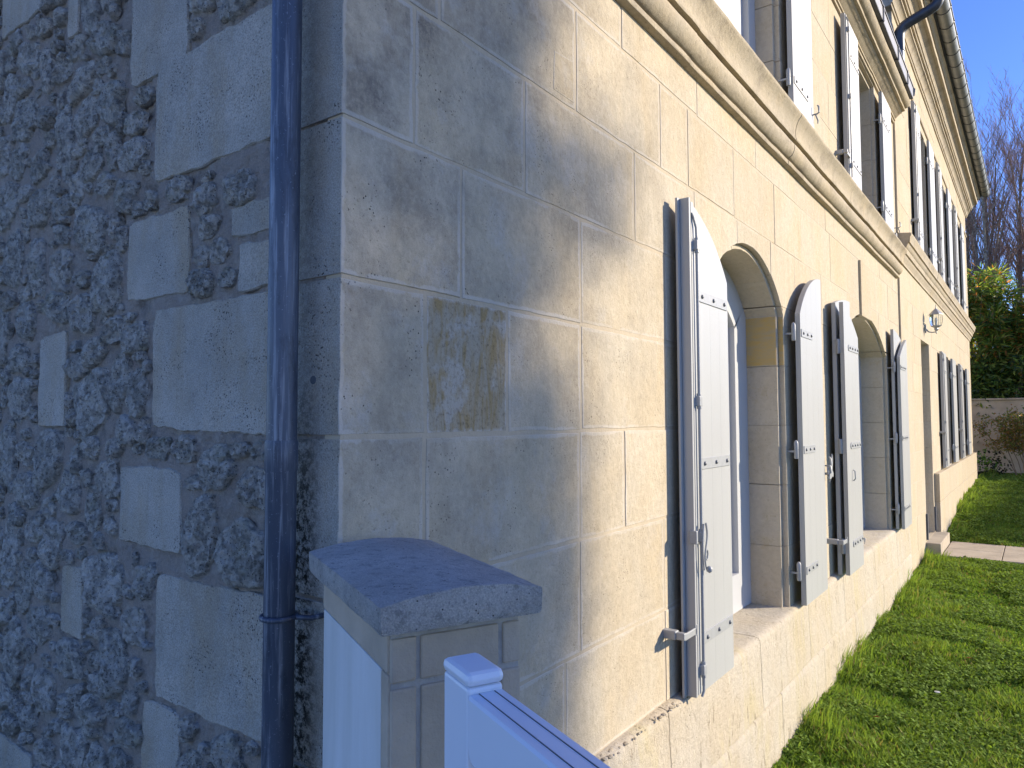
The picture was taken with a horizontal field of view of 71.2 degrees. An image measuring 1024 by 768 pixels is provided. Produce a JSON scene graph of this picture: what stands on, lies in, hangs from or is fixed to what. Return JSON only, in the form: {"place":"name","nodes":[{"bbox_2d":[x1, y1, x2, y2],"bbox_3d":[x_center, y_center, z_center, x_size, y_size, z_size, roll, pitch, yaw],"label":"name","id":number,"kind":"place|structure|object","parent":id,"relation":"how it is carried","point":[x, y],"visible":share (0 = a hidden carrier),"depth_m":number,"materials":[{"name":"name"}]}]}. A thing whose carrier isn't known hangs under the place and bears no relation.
{"place":"outdoors","nodes":[
{"label":"outdoors","id":0,"kind":"place"},
{"bbox_2d":[309,537,541,767],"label":"gate pillar","id":1,"kind":"structure","parent":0,"point":[404,618],"depth_m":1.03,"materials":[{"name":"stone"}]},
{"bbox_2d":[909,471,1023,696],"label":"lawn","id":2,"kind":"structure","parent":0,"point":[978,472],"depth_m":10.70,"materials":[{"name":"plant"}]},
{"bbox_2d":[0,0,915,767],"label":"stone house","id":3,"kind":"structure","parent":2,"relation":"on","point":[602,344],"depth_m":2.15,"materials":[{"name":"stone"}]},
{"bbox_2d":[258,0,323,767],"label":"downpipe","id":4,"kind":"object","parent":3,"relation":"attached to","point":[279,616],"visible":0.98,"depth_m":1.45,"materials":[{"name":"metal"}]},
{"bbox_2d":[721,264,750,613],"bbox_3d":[1.019,0.277,3.696,0.060,1.890,1.055,-2,-4,36],"label":"window","id":5,"kind":"structure","parent":3,"relation":"in","point":[737,364],"depth_m":3.98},
{"bbox_2d":[726,0,755,52],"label":"window","id":6,"kind":"structure","parent":3,"relation":"in","point":[741,13],"depth_m":4.14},
{"bbox_2d":[858,354,864,528],"bbox_3d":[2.802,0.395,6.159,0.060,1.890,1.860,-2,-4,36],"label":"window","id":7,"kind":"structure","parent":3,"relation":"in","point":[860,398],"depth_m":6.84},
{"bbox_2d":[783,547,949,767],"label":"tall grass fringe","id":8,"kind":"object","parent":2,"relation":"on","point":[928,556],"depth_m":4.73,"materials":[{"name":"green plant"}]},
{"bbox_2d":[771,554,1023,767],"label":"lawn grass","id":9,"kind":"structure","parent":2,"relation":"on","point":[861,743],"depth_m":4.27,"materials":[{"name":"green plant"}]},
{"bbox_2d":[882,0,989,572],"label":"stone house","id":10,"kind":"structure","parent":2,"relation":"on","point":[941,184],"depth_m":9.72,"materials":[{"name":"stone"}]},
{"bbox_2d":[894,0,943,60],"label":"swan neck pipe","id":11,"kind":"object","parent":10,"relation":"attached to","point":[907,23],"visible":0.66,"depth_m":7.65,"materials":[{"name":"metal"}]},
{"bbox_2d":[925,304,942,333],"bbox_3d":[5.376,-0.825,9.106,0.208,0.375,0.145,-2,-4,36],"label":"wall lantern","id":12,"kind":"object","parent":10,"relation":"attached to","point":[935,318],"depth_m":9.06,"materials":[{"name":"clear glass"}]},
{"bbox_2d":[947,467,997,536],"bbox_3d":[8.846,2.049,13.507,0.329,0.512,10.380,-2,-4,36],"label":"tall grass fringe","id":13,"kind":"object","parent":2,"relation":"on","point":[970,498],"depth_m":11.86,"materials":[{"name":"green plant"}]},
{"bbox_2d":[948,472,1023,546],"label":"lawn grass","id":14,"kind":"structure","parent":2,"relation":"on","point":[998,525],"depth_m":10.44,"materials":[{"name":"green plant"}]},
{"bbox_2d":[977,449,1001,470],"bbox_3d":[10.571,1.714,16.056,0.495,0.507,0.704,1,-3,-30],"label":"weed plant","id":15,"kind":"object","parent":2,"relation":"on","point":[983,457],"visible":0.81,"depth_m":16.02,"materials":[{"name":"green plant"}]},
{"bbox_2d":[963,58,1023,395],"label":"bare tree","id":16,"kind":"object","parent":2,"relation":"on","point":[985,251],"visible":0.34,"depth_m":27.60,"materials":[{"name":"brown plant"}]},
{"bbox_2d":[966,58,1023,316],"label":"bare tree","id":17,"kind":"object","parent":2,"relation":"on","point":[1019,238],"visible":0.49,"depth_m":28.12,"materials":[{"name":"brown plant"}]},
{"bbox_2d":[966,125,1023,352],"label":"bare tree","id":18,"kind":"object","parent":2,"relation":"on","point":[973,257],"visible":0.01,"depth_m":33.37,"materials":[{"name":"brown plant"}]},
{"bbox_2d":[967,261,1023,397],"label":"oleander bush","id":19,"kind":"object","parent":2,"relation":"on","point":[984,316],"visible":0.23,"depth_m":18.91,"materials":[{"name":"green plant"}]},
{"bbox_2d":[980,450,1012,474],"bbox_3d":[11.084,1.889,16.428,0.502,0.744,0.780,0,-3,-7],"label":"dark seedling","id":20,"kind":"object","parent":2,"relation":"on","point":[1002,471],"visible":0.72,"depth_m":16.37,"materials":[{"name":"green plant"}]},
{"bbox_2d":[970,339,1023,456],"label":"laurel bush","id":21,"kind":"object","parent":2,"relation":"on","point":[976,386],"visible":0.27,"depth_m":18.23,"materials":[{"name":"green plant"}]},
{"bbox_2d":[971,398,1023,472],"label":"garden wall","id":22,"kind":"structure","parent":2,"relation":"on","point":[1000,406],"depth_m":17.88,"materials":[{"name":"grey stone"}]},
{"bbox_2d":[972,404,1023,474],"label":"rose shrub","id":23,"kind":"object","parent":2,"relation":"on","point":[1014,441],"visible":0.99,"depth_m":16.53,"materials":[{"name":"green plant"}]},
{"bbox_2d":[977,86,1023,297],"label":"bare tree","id":24,"kind":"object","parent":2,"relation":"on","point":[1006,144],"visible":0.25,"depth_m":33.47,"materials":[{"name":"brown plant"}]},
{"bbox_2d":[987,287,1023,397],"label":"oleander bush","id":25,"kind":"object","parent":2,"relation":"on","point":[1019,311],"visible":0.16,"depth_m":18.75,"materials":[{"name":"green plant"}]},
{"bbox_2d":[1000,89,1023,277],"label":"bare tree","id":26,"kind":"object","parent":2,"relation":"on","point":[1014,202],"visible":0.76,"depth_m":27.47,"materials":[{"name":"brown plant"}]},
{"bbox_2d":[944,541,1023,564],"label":"path","id":27,"kind":"structure","parent":0,"point":[1012,554],"depth_m":8.67,"materials":[{"name":"beige stone"}]},
{"bbox_2d":[951,0,1023,345],"label":"sky","id":28,"kind":"structure","parent":0,"point":[990,32],"materials":[{"name":"blue"}]},
{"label":"gravel yard","id":29,"kind":"structure","parent":0,"visible":0},
{"bbox_2d":[444,653,609,767],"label":"garden gate","id":30,"kind":"structure","parent":29,"relation":"on","point":[490,722],"depth_m":0.80,"materials":[{"name":"white plastic"}]}
]}

